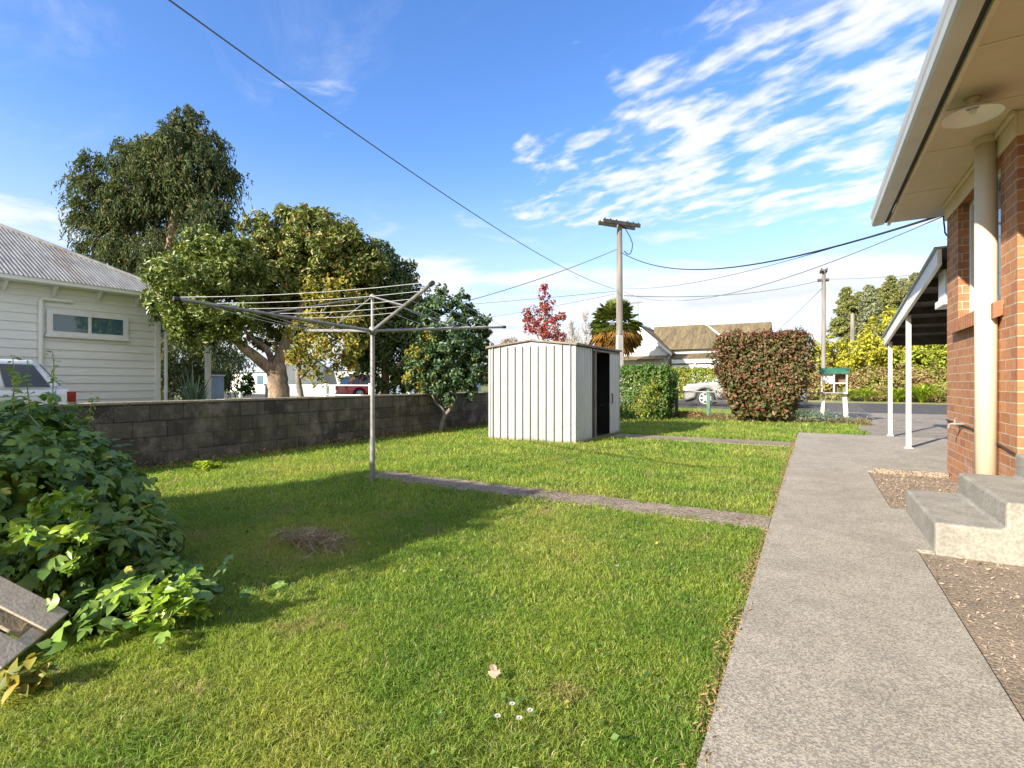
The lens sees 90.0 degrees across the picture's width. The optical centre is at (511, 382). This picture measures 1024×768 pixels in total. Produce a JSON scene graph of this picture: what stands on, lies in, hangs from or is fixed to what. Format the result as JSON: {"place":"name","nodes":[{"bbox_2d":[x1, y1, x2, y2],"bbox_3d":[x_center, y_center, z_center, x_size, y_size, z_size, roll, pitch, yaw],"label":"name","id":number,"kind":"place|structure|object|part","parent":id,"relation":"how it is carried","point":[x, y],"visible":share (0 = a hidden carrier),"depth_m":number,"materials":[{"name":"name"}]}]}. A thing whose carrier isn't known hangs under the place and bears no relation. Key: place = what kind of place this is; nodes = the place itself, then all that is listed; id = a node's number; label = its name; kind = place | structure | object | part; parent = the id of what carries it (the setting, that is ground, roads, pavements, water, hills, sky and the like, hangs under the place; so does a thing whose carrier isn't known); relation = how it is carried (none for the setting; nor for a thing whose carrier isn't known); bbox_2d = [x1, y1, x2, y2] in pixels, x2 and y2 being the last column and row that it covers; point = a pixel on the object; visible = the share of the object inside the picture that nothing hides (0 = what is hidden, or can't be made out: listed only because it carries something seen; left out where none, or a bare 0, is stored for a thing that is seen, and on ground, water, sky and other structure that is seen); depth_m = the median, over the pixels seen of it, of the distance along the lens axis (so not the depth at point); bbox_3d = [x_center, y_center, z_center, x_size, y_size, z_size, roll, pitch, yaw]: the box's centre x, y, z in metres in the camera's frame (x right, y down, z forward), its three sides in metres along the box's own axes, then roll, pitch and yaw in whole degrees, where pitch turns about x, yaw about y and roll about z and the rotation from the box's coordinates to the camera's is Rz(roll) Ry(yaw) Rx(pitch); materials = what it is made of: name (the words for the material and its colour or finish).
{"place":"outdoors","nodes":[
{"label":"outdoors","id":0,"kind":"place"},
{"bbox_2d":[0,223,210,402],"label":"weatherboard house","id":1,"kind":"structure","parent":0,"point":[87,318],"depth_m":12.02,"materials":[{"name":"paint"}]},
{"bbox_2d":[44,309,130,341],"bbox_3d":[-9.913,-1.324,12.025,0.090,0.608,1.638,0,0,30],"label":"window","id":2,"kind":"structure","parent":1,"relation":"in","point":[60,324],"depth_m":11.97,"materials":[{"name":"grey glass"}]},
{"bbox_2d":[230,353,327,391],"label":"cream house","id":3,"kind":"structure","parent":0,"point":[260,376],"depth_m":62.60,"materials":[{"name":"paint"}]},
{"bbox_2d":[257,375,263,384],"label":"window","id":4,"kind":"structure","parent":3,"relation":"in","point":[260,378],"depth_m":61.82,"materials":[{"name":"white paint"}]},
{"bbox_2d":[323,352,450,387],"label":"white house","id":5,"kind":"structure","parent":0,"point":[332,379],"depth_m":65.48,"materials":[{"name":"wood"}]},
{"bbox_2d":[375,386,433,394],"bbox_3d":[-7.140,0.425,34.000,4.300,1.450,2.110,0,0,-5],"label":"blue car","id":6,"kind":"object","parent":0,"point":[397,392],"visible":0.05,"depth_m":33.11,"materials":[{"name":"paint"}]},
{"bbox_2d":[0,384,946,767],"bbox_3d":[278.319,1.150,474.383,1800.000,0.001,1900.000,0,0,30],"label":"ground","id":7,"kind":"structure","parent":0,"point":[524,708],"depth_m":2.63,"materials":[{"name":"green plant"}]},
{"bbox_2d":[0,652,59,703],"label":"yellow weed","id":8,"kind":"object","parent":7,"relation":"on","point":[14,674],"visible":1,"depth_m":1.87,"materials":[{"name":"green plant"}]},
{"bbox_2d":[0,576,68,671],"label":"pallet","id":9,"kind":"object","parent":7,"relation":"on","point":[27,620],"visible":0.88,"depth_m":2.20,"materials":[{"name":"grey wood"}]},
{"bbox_2d":[0,359,75,403],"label":"white wagon","id":10,"kind":"object","parent":7,"relation":"on","point":[39,379],"visible":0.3,"depth_m":9.46,"materials":[{"name":"paint"}]},
{"bbox_3d":[-8.947,-0.129,9.414,0.117,0.421,0.701,0,0,30],"label":"side window","id":11,"kind":"part","parent":10,"relation":"part of","materials":[{"name":"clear glass"}]},
{"bbox_2d":[0,349,286,655],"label":"vine","id":12,"kind":"object","parent":7,"relation":"on","point":[88,539],"visible":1,"depth_m":2.67,"materials":[{"name":"green plant"}]},
{"bbox_2d":[51,104,253,400],"bbox_3d":[-20.094,-7.262,29.010,11.484,16.853,5.359,0,0,1],"label":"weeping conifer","id":13,"kind":"object","parent":7,"relation":"on","point":[157,184],"visible":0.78,"depth_m":28.20,"materials":[{"name":"green plant"}]},
{"bbox_2d":[162,364,212,399],"bbox_3d":[-7.655,0.318,12.326,1.200,1.664,1.309,0,0,30],"label":"flax plant","id":14,"kind":"object","parent":7,"relation":"on","point":[193,393],"visible":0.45,"depth_m":12.26,"materials":[{"name":"green plant"}]},
{"bbox_2d":[191,459,222,470],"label":"pale weed","id":15,"kind":"object","parent":7,"relation":"on","point":[204,465],"visible":0.99,"depth_m":6.67,"materials":[{"name":"green plant"}]},
{"bbox_2d":[161,333,256,400],"bbox_3d":[-12.256,-0.730,19.866,3.872,3.774,3.918,0,0,-41],"label":"weeping bush","id":16,"kind":"object","parent":7,"relation":"on","point":[228,358],"visible":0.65,"depth_m":19.45,"materials":[{"name":"green plant"}]},
{"bbox_2d":[211,375,224,398],"bbox_3d":[-9.775,0.444,17.000,0.340,1.412,0.340,0,0,30],"label":"utility cabinet","id":17,"kind":"object","parent":7,"relation":"on","point":[217,386],"visible":0.69,"depth_m":16.90,"materials":[{"name":"grey metal"}]},
{"bbox_2d":[237,372,256,396],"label":"round shrub","id":18,"kind":"object","parent":7,"relation":"on","point":[246,389],"visible":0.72,"depth_m":17.91,"materials":[{"name":"green plant"}]},
{"bbox_2d":[24,392,487,467],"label":"block wall","id":19,"kind":"structure","parent":7,"relation":"on","point":[159,431],"depth_m":8.19,"materials":[{"name":"grey concrete"}]},
{"bbox_2d":[139,202,391,397],"bbox_3d":[-6.587,-1.985,13.965,6.124,6.444,4.206,0,0,-43],"label":"olive leaf tree","id":20,"kind":"object","parent":7,"relation":"on","point":[268,260],"visible":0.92,"depth_m":13.14,"materials":[{"name":"green plant"}]},
{"bbox_2d":[264,384,267,397],"bbox_3d":[-8.054,0.593,17.000,0.260,1.115,0.260,0,0,30],"label":"gate post","id":21,"kind":"object","parent":7,"relation":"on","point":[266,392],"visible":0.2,"depth_m":16.92,"materials":[{"name":"white paint"}]},
{"bbox_2d":[134,421,487,471],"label":"wall weeds","id":22,"kind":"object","parent":7,"relation":"on","point":[328,441],"depth_m":8.64,"materials":[{"name":"green plant"}]},
{"bbox_2d":[263,520,370,561],"bbox_3d":[-1.397,1.111,3.642,0.944,0.191,0.579,0,0,43],"label":"dry grass clump","id":23,"kind":"object","parent":7,"relation":"on","point":[312,539],"visible":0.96,"depth_m":3.59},
{"bbox_2d":[238,383,411,397],"bbox_3d":[-10.044,0.590,26.066,12.871,1.120,0.180,0,0,30],"label":"white rail fence","id":24,"kind":"object","parent":7,"relation":"on","point":[326,391],"visible":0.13,"depth_m":25.56,"materials":[{"name":"paint"}]},
{"bbox_2d":[280,272,375,396],"bbox_3d":[-4.492,-0.748,12.367,1.997,3.821,1.715,0,0,30],"label":"yellowing tree","id":25,"kind":"object","parent":7,"relation":"on","point":[308,339],"visible":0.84,"depth_m":12.28,"materials":[{"name":"yellow plant"}]},
{"bbox_2d":[172,280,505,481],"bbox_3d":[-1.631,0.081,5.825,2.949,2.238,3.259,0,0,3],"label":"clothesline","id":26,"kind":"object","parent":7,"relation":"on","point":[372,330],"visible":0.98,"depth_m":5.81,"materials":[{"name":"metal"}]},
{"bbox_2d":[337,238,437,394],"bbox_3d":[-4.126,-1.669,15.836,4.077,5.648,2.587,0,0,18],"label":"dark leaf tree","id":27,"kind":"object","parent":7,"relation":"on","point":[388,345],"visible":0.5,"depth_m":15.41,"materials":[{"name":"green plant"}]},
{"bbox_2d":[23,486,761,767],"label":"lawn weeds","id":28,"kind":"object","parent":7,"relation":"on","point":[614,736],"visible":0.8,"depth_m":2.19,"materials":[{"name":"green plant"}]},
{"bbox_2d":[401,282,493,429],"bbox_3d":[-1.465,-0.598,11.851,2.199,3.504,1.483,0,0,-7],"label":"twin stem tree","id":29,"kind":"object","parent":7,"relation":"on","point":[439,363],"visible":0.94,"depth_m":11.75,"materials":[{"name":"green plant"}]},
{"bbox_2d":[488,664,500,677],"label":"dead leaf","id":30,"kind":"object","parent":7,"relation":"on","point":[494,672],"visible":1,"depth_m":1.94,"materials":[{"name":"beige plant"}]},
{"bbox_2d":[178,365,816,386],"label":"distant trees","id":31,"kind":"object","parent":7,"relation":"on","point":[484,378],"depth_m":160.41,"materials":[{"name":"green plant"}]},
{"bbox_2d":[500,336,525,343],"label":"brown bush","id":32,"kind":"object","parent":7,"relation":"on","point":[508,340],"visible":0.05,"depth_m":59.37,"materials":[{"name":"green plant"}]},
{"bbox_2d":[521,283,566,341],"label":"red tree","id":33,"kind":"object","parent":7,"relation":"on","point":[545,333],"visible":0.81,"depth_m":45.82,"materials":[{"name":"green plant"}]},
{"bbox_2d":[486,340,621,443],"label":"garden shed","id":34,"kind":"structure","parent":7,"relation":"on","point":[552,391],"depth_m":10.03,"materials":[{"name":"metal"}]},
{"bbox_2d":[610,354,618,433],"bbox_3d":[2.284,0.235,11.367,0.012,1.770,0.640,0,0,30],"label":"door","id":35,"kind":"structure","parent":34,"relation":"in","point":[614,358],"depth_m":11.36,"materials":[{"name":"metal"}]},
{"bbox_2d":[564,317,582,342],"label":"bare tree","id":36,"kind":"object","parent":7,"relation":"on","point":[570,324],"visible":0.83,"depth_m":54.93,"materials":[{"name":"grey plant"}]},
{"bbox_2d":[575,308,591,343],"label":"bare tree","id":37,"kind":"object","parent":7,"relation":"on","point":[585,332],"visible":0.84,"depth_m":54.90,"materials":[{"name":"grey plant"}]},
{"bbox_2d":[224,392,946,404],"bbox_3d":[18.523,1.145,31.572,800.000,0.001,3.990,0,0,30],"label":"verge","id":38,"kind":"structure","parent":7,"relation":"on","point":[886,402],"depth_m":29.64,"materials":[{"name":"green plant"}]},
{"bbox_2d":[588,298,643,358],"bbox_3d":[7.717,-2.642,37.974,4.147,7.589,4.051,0,0,30],"label":"fan palm","id":39,"kind":"object","parent":38,"relation":"on","point":[603,332],"visible":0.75,"depth_m":37.11,"materials":[{"name":"green plant"}]},
{"bbox_2d":[832,389,859,400],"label":"strap leaf clump","id":40,"kind":"object","parent":38,"relation":"on","point":[851,393],"visible":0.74,"depth_m":31.21,"materials":[{"name":"green plant"}]},
{"bbox_2d":[854,387,883,401],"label":"strap leaf clump","id":41,"kind":"object","parent":38,"relation":"on","point":[868,393],"visible":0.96,"depth_m":30.73,"materials":[{"name":"green plant"}]},
{"bbox_2d":[874,386,911,401],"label":"strap leaf clump","id":42,"kind":"object","parent":38,"relation":"on","point":[897,397],"visible":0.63,"depth_m":30.04,"materials":[{"name":"green plant"}]},
{"bbox_2d":[894,382,946,402],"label":"strap leaf clump","id":43,"kind":"object","parent":38,"relation":"on","point":[921,394],"visible":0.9,"depth_m":29.00,"materials":[{"name":"green plant"}]},
{"bbox_2d":[598,217,640,403],"bbox_3d":[5.029,-3.165,24.029,2.072,8.830,0.655,0,0,-21],"label":"power pole","id":44,"kind":"object","parent":7,"relation":"on","point":[619,226],"visible":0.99,"depth_m":23.89,"materials":[{"name":"wood"}]},
{"bbox_2d":[169,0,613,288],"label":"service cable","id":45,"kind":"object","parent":44,"relation":"attached to","point":[189,14],"visible":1,"depth_m":6.73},
{"bbox_2d":[462,249,616,302],"bbox_3d":[0.084,-4.445,22.500,10.082,3.618,0.036,0,0,-17],"label":"service cable","id":46,"kind":"object","parent":44,"relation":"attached to","point":[539,278],"visible":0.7,"depth_m":22.82,"materials":[{"name":"black rubber"}]},
{"bbox_2d":[476,291,615,303],"bbox_3d":[-9.120,-4.928,33.000,33.254,1.303,0.032,0,0,33],"label":"street wire","id":47,"kind":"object","parent":44,"relation":"attached to","point":[547,297],"visible":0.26,"depth_m":25.91,"materials":[{"name":"black metal"}]},
{"bbox_2d":[489,294,612,317],"bbox_3d":[-4.570,-3.897,32.000,24.734,0.567,0.024,0,0,40],"label":"street wire","id":48,"kind":"object","parent":44,"relation":"attached to","point":[556,305],"visible":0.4,"depth_m":26.16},
{"bbox_2d":[628,223,910,288],"bbox_3d":[5.506,-3.362,15.425,0.015,2.132,16.968,0,0,-2],"label":"service cable","id":49,"kind":"object","parent":44,"relation":"attached to","point":[740,272],"visible":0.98,"depth_m":12.50,"materials":[{"name":"black rubber"}]},
{"bbox_2d":[621,217,937,269],"bbox_3d":[5.467,-4.189,15.427,0.034,3.838,16.974,0,0,-3],"label":"service cable","id":50,"kind":"object","parent":44,"relation":"attached to","point":[901,227],"visible":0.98,"depth_m":9.56,"materials":[{"name":"black rubber"}]},
{"bbox_2d":[943,216,946,235],"bbox_3d":[5.856,-1.984,6.913,0.076,0.596,0.084,0,0,30],"label":"drop cable","id":51,"kind":"object","parent":50,"relation":"hanging from","point":[945,233],"visible":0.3,"depth_m":6.94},
{"bbox_2d":[627,216,942,300],"bbox_3d":[5.544,-3.215,15.426,0.015,2.067,16.966,0,0,-2],"label":"service cable","id":52,"kind":"object","parent":44,"relation":"attached to","point":[818,266],"visible":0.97,"depth_m":9.31,"materials":[{"name":"black rubber"}]},
{"bbox_2d":[623,379,660,420],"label":"yellowing bush","id":53,"kind":"object","parent":7,"relation":"on","point":[642,407],"visible":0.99,"depth_m":15.34,"materials":[{"name":"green plant"}]},
{"bbox_2d":[620,362,679,420],"bbox_3d":[3.504,0.263,16.596,3.674,1.927,1.667,0,0,30],"label":"green hedge","id":54,"kind":"object","parent":7,"relation":"on","point":[663,375],"visible":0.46,"depth_m":15.75,"materials":[{"name":"green plant"}]},
{"bbox_2d":[624,366,717,398],"bbox_3d":[11.051,0.030,35.959,14.734,2.649,2.046,0,0,30],"label":"street hedge","id":55,"kind":"object","parent":7,"relation":"on","point":[701,374],"visible":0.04,"depth_m":34.77,"materials":[{"name":"green plant"}]},
{"bbox_2d":[676,411,703,418],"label":"reddish weed","id":56,"kind":"object","parent":7,"relation":"on","point":[690,412],"visible":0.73,"depth_m":16.15,"materials":[{"name":"brown plant"}]},
{"bbox_2d":[678,439,796,767],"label":"dead grass edge","id":57,"kind":"object","parent":7,"relation":"on","point":[736,630],"visible":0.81,"depth_m":2.24,"materials":[{"name":"plant"}]},
{"bbox_2d":[704,325,819,421],"bbox_3d":[7.450,-0.244,15.275,2.982,2.848,2.654,0,0,30],"label":"red tipped bush","id":58,"kind":"object","parent":7,"relation":"on","point":[763,373],"visible":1,"depth_m":14.56,"materials":[{"name":"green plant"}]},
{"bbox_2d":[663,412,871,425],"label":"fence weeds","id":59,"kind":"object","parent":7,"relation":"on","point":[863,422],"visible":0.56,"depth_m":14.82,"materials":[{"name":"plant"}]},
{"bbox_2d":[673,389,874,420],"bbox_3d":[7.282,0.695,15.479,6.202,0.950,0.128,0,0,30],"label":"netting fence","id":60,"kind":"object","parent":7,"relation":"on","point":[708,392],"visible":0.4,"depth_m":15.91,"materials":[{"name":"grey metal"}]},
{"bbox_2d":[817,268,828,367],"bbox_3d":[21.897,-3.377,36.011,0.706,9.255,0.932,0,0,30],"label":"power pole","id":61,"kind":"object","parent":7,"relation":"on","point":[823,325],"visible":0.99,"depth_m":35.89,"materials":[{"name":"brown wood"}]},
{"bbox_2d":[624,279,822,296],"bbox_3d":[13.583,-5.672,30.001,20.540,3.212,0.032,0,0,-36],"label":"street wire","id":62,"kind":"object","parent":61,"relation":"attached to","point":[714,295],"visible":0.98,"depth_m":27.58,"materials":[{"name":"black metal"}]},
{"bbox_2d":[776,288,821,331],"bbox_3d":[20.833,-5.007,37.999,0.036,3.540,4.567,0,0,-28],"label":"stay wire","id":63,"kind":"object","parent":61,"relation":"attached to","point":[801,308],"visible":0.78,"depth_m":37.29,"materials":[{"name":"grey metal"}]},
{"bbox_2d":[851,275,911,278],"bbox_3d":[25.175,-6.896,31.475,0.032,0.765,10.975,0,0,-35],"label":"street wire","id":64,"kind":"object","parent":61,"relation":"attached to","point":[879,277],"visible":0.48,"depth_m":33.27,"materials":[{"name":"grey metal"}]},
{"bbox_2d":[819,368,849,416],"bbox_3d":[9.182,0.365,14.603,0.722,1.569,0.480,0,0,30],"label":"letterbox stand","id":65,"kind":"object","parent":7,"relation":"on","point":[835,377],"visible":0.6,"depth_m":14.55,"materials":[{"name":"paint"}]},
{"bbox_2d":[808,334,866,386],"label":"yellow green tree","id":66,"kind":"object","parent":7,"relation":"on","point":[832,361],"visible":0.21,"depth_m":45.06,"materials":[{"name":"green plant"}]},
{"bbox_2d":[779,407,895,424],"bbox_3d":[8.662,0.927,14.277,3.295,0.504,1.122,0,0,35],"label":"grey weed","id":67,"kind":"object","parent":7,"relation":"on","point":[817,415],"visible":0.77,"depth_m":14.33,"materials":[{"name":"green plant"}]},
{"bbox_2d":[816,286,862,364],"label":"conifer","id":68,"kind":"object","parent":7,"relation":"on","point":[846,303],"visible":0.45,"depth_m":77.27,"materials":[{"name":"green plant"}]},
{"bbox_2d":[840,313,862,356],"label":"power pole","id":69,"kind":"object","parent":7,"relation":"on","point":[852,325],"visible":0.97,"depth_m":71.79,"materials":[{"name":"brown wood"}]},
{"bbox_2d":[853,291,862,312],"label":"conifer","id":70,"kind":"object","parent":7,"relation":"on","point":[857,294],"visible":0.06,"depth_m":81.58,"materials":[{"name":"green plant"}]},
{"bbox_2d":[845,284,892,371],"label":"conifer","id":71,"kind":"object","parent":7,"relation":"on","point":[869,306],"visible":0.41,"depth_m":75.29,"materials":[{"name":"green plant"}]},
{"bbox_2d":[788,432,949,477],"bbox_3d":[8.021,1.177,7.535,6.790,0.120,5.285,0,0,30],"label":"apron","id":72,"kind":"object","parent":7,"relation":"on","point":[868,453],"visible":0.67,"depth_m":8.20,"materials":[{"name":"concrete"}]},
{"bbox_2d":[882,246,946,448],"bbox_3d":[9.217,-0.280,7.213,6.000,2.800,5.550,0,0,30],"label":"carport","id":73,"kind":"object","parent":72,"relation":"on","point":[919,317],"visible":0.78,"depth_m":8.72,"materials":[{"name":"white paint"}]},
{"bbox_2d":[806,362,946,401],"bbox_3d":[24.602,0.020,32.055,11.865,2.775,3.352,0,0,30],"label":"brown hedge","id":74,"kind":"object","parent":7,"relation":"on","point":[870,379],"visible":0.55,"depth_m":32.13,"materials":[{"name":"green plant"}]},
{"bbox_2d":[875,287,884,304],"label":"conifer","id":75,"kind":"object","parent":7,"relation":"on","point":[878,292],"visible":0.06,"depth_m":83.43,"materials":[{"name":"green plant"}]},
{"bbox_2d":[839,306,925,389],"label":"yellow green tree","id":76,"kind":"object","parent":7,"relation":"on","point":[875,356],"visible":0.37,"depth_m":44.83,"materials":[{"name":"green plant"}]},
{"bbox_2d":[879,275,905,346],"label":"conifer","id":77,"kind":"object","parent":7,"relation":"on","point":[891,292],"visible":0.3,"depth_m":79.41,"materials":[{"name":"green plant"}]},
{"bbox_2d":[897,277,908,302],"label":"conifer","id":78,"kind":"object","parent":7,"relation":"on","point":[902,283],"visible":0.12,"depth_m":85.69,"materials":[{"name":"green plant"}]},
{"bbox_2d":[902,272,918,297],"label":"conifer","id":79,"kind":"object","parent":7,"relation":"on","point":[911,280],"visible":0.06,"depth_m":81.85,"materials":[{"name":"green plant"}]},
{"bbox_2d":[868,472,957,510],"bbox_3d":[5.409,1.138,4.670,3.395,0.001,2.270,0,0,30],"label":"garden bed","id":80,"kind":"object","parent":7,"relation":"on","point":[928,483],"depth_m":5.61,"materials":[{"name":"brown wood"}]},
{"bbox_2d":[873,468,948,477],"bbox_3d":[4.882,1.123,6.285,0.740,0.095,0.043,0,0,30],"label":"edging board","id":81,"kind":"object","parent":80,"relation":"on","point":[912,473],"visible":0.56,"depth_m":6.26,"materials":[{"name":"wood"}]},
{"bbox_2d":[883,344,946,396],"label":"green tree","id":82,"kind":"object","parent":7,"relation":"on","point":[930,354],"visible":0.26,"depth_m":43.14,"materials":[{"name":"green plant"}]},
{"bbox_2d":[870,472,1023,720],"bbox_3d":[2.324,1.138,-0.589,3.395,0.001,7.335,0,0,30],"label":"garden bed","id":83,"kind":"object","parent":7,"relation":"on","point":[1006,617],"depth_m":2.58,"materials":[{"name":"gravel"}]},
{"bbox_2d":[906,454,1023,566],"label":"concrete steps","id":84,"kind":"structure","parent":7,"relation":"on","point":[979,517],"depth_m":3.42,"materials":[{"name":"grey concrete"}]},
{"bbox_2d":[0,0,946,364],"label":"sky","id":85,"kind":"structure","parent":0,"point":[734,132],"materials":[{"name":"blue"}]},
{"bbox_2d":[178,356,818,372],"bbox_3d":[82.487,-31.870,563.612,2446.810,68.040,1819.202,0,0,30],"label":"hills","id":86,"kind":"structure","parent":0,"point":[247,359],"depth_m":1086.19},
{"bbox_2d":[174,392,946,414],"bbox_3d":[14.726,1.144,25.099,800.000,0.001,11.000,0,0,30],"label":"road","id":87,"kind":"structure","parent":0,"point":[940,409],"depth_m":23.64,"materials":[{"name":"grey asphalt"}]},
{"bbox_2d":[289,386,335,396],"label":"garden wall","id":88,"kind":"structure","parent":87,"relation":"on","point":[311,390],"depth_m":41.33,"materials":[{"name":"concrete"}]},
{"bbox_2d":[335,376,380,395],"bbox_3d":[-9.990,0.340,36.000,4.300,1.620,2.160,0,0,-42],"label":"red hatchback","id":89,"kind":"object","parent":87,"relation":"on","point":[356,390],"visible":0.35,"depth_m":34.59,"materials":[{"name":"paint"}]},
{"bbox_3d":[-11.302,-0.141,34.836,0.323,0.482,1.431,0,0,-42],"label":"rear window","id":90,"kind":"part","parent":89,"relation":"part of","materials":[{"name":"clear glass"}]},
{"bbox_3d":[-10.499,-0.127,34.485,0.695,0.479,0.117,0,0,-42],"label":"side window","id":91,"kind":"part","parent":89,"relation":"part of","materials":[{"name":"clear glass"}]},
{"bbox_3d":[-9.924,-0.127,34.996,0.859,0.479,0.117,0,0,-42],"label":"side window","id":92,"kind":"part","parent":89,"relation":"part of","materials":[{"name":"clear glass"}]},
{"bbox_2d":[683,378,807,405],"bbox_3d":[11.201,0.244,24.732,5.336,1.800,2.210,0,0,30],"label":"silver suv","id":93,"kind":"object","parent":87,"relation":"on","point":[711,386],"visible":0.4,"depth_m":24.81,"materials":[{"name":"paint"}]},
{"bbox_2d":[361,470,770,530],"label":"clothesline path","id":94,"kind":"structure","parent":0,"point":[719,516],"depth_m":4.92,"materials":[{"name":"concrete"}]},
{"bbox_2d":[623,322,771,395],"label":"mossy roof house","id":95,"kind":"structure","parent":0,"point":[680,345],"depth_m":43.11,"materials":[{"name":"white paint"},{"name":"roof tile"},{"name":"paint"}]},
{"bbox_2d":[630,361,641,381],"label":"window","id":96,"kind":"structure","parent":95,"relation":"in","point":[640,363],"depth_m":43.56,"materials":[{"name":"grey glass"}]},
{"bbox_2d":[609,434,792,446],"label":"shed path","id":97,"kind":"structure","parent":0,"point":[734,441],"depth_m":10.12,"materials":[{"name":"concrete"}]},
{"bbox_2d":[696,465,1023,767],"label":"path","id":98,"kind":"structure","parent":0,"point":[854,644],"depth_m":2.06,"materials":[{"name":"concrete"}]},
{"bbox_2d":[827,412,946,438],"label":"driveway","id":99,"kind":"structure","parent":0,"point":[928,425],"depth_m":13.97,"materials":[{"name":"grey concrete"}]},
{"bbox_2d":[870,0,1023,482],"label":"brick house","id":100,"kind":"structure","parent":0,"point":[967,183],"depth_m":4.49,"materials":[{"name":"orange-red brick"},{"name":"mortar"},{"name":"cream paint"}]},
{"bbox_2d":[941,95,1005,128],"bbox_3d":[3.535,-2.111,3.931,0.368,0.137,0.368,0,0,30],"label":"porch light","id":101,"kind":"object","parent":100,"relation":"attached to","point":[973,112],"visible":1,"depth_m":3.96,"materials":[{"name":"paint"}]},
{"bbox_2d":[949,168,1003,333],"bbox_3d":[4.695,-1.283,5.102,0.235,1.453,1.692,0,0,30],"label":"window","id":102,"kind":"structure","parent":100,"relation":"in","point":[997,308],"depth_m":5.30,"materials":[{"name":"white paint"}]}
]}

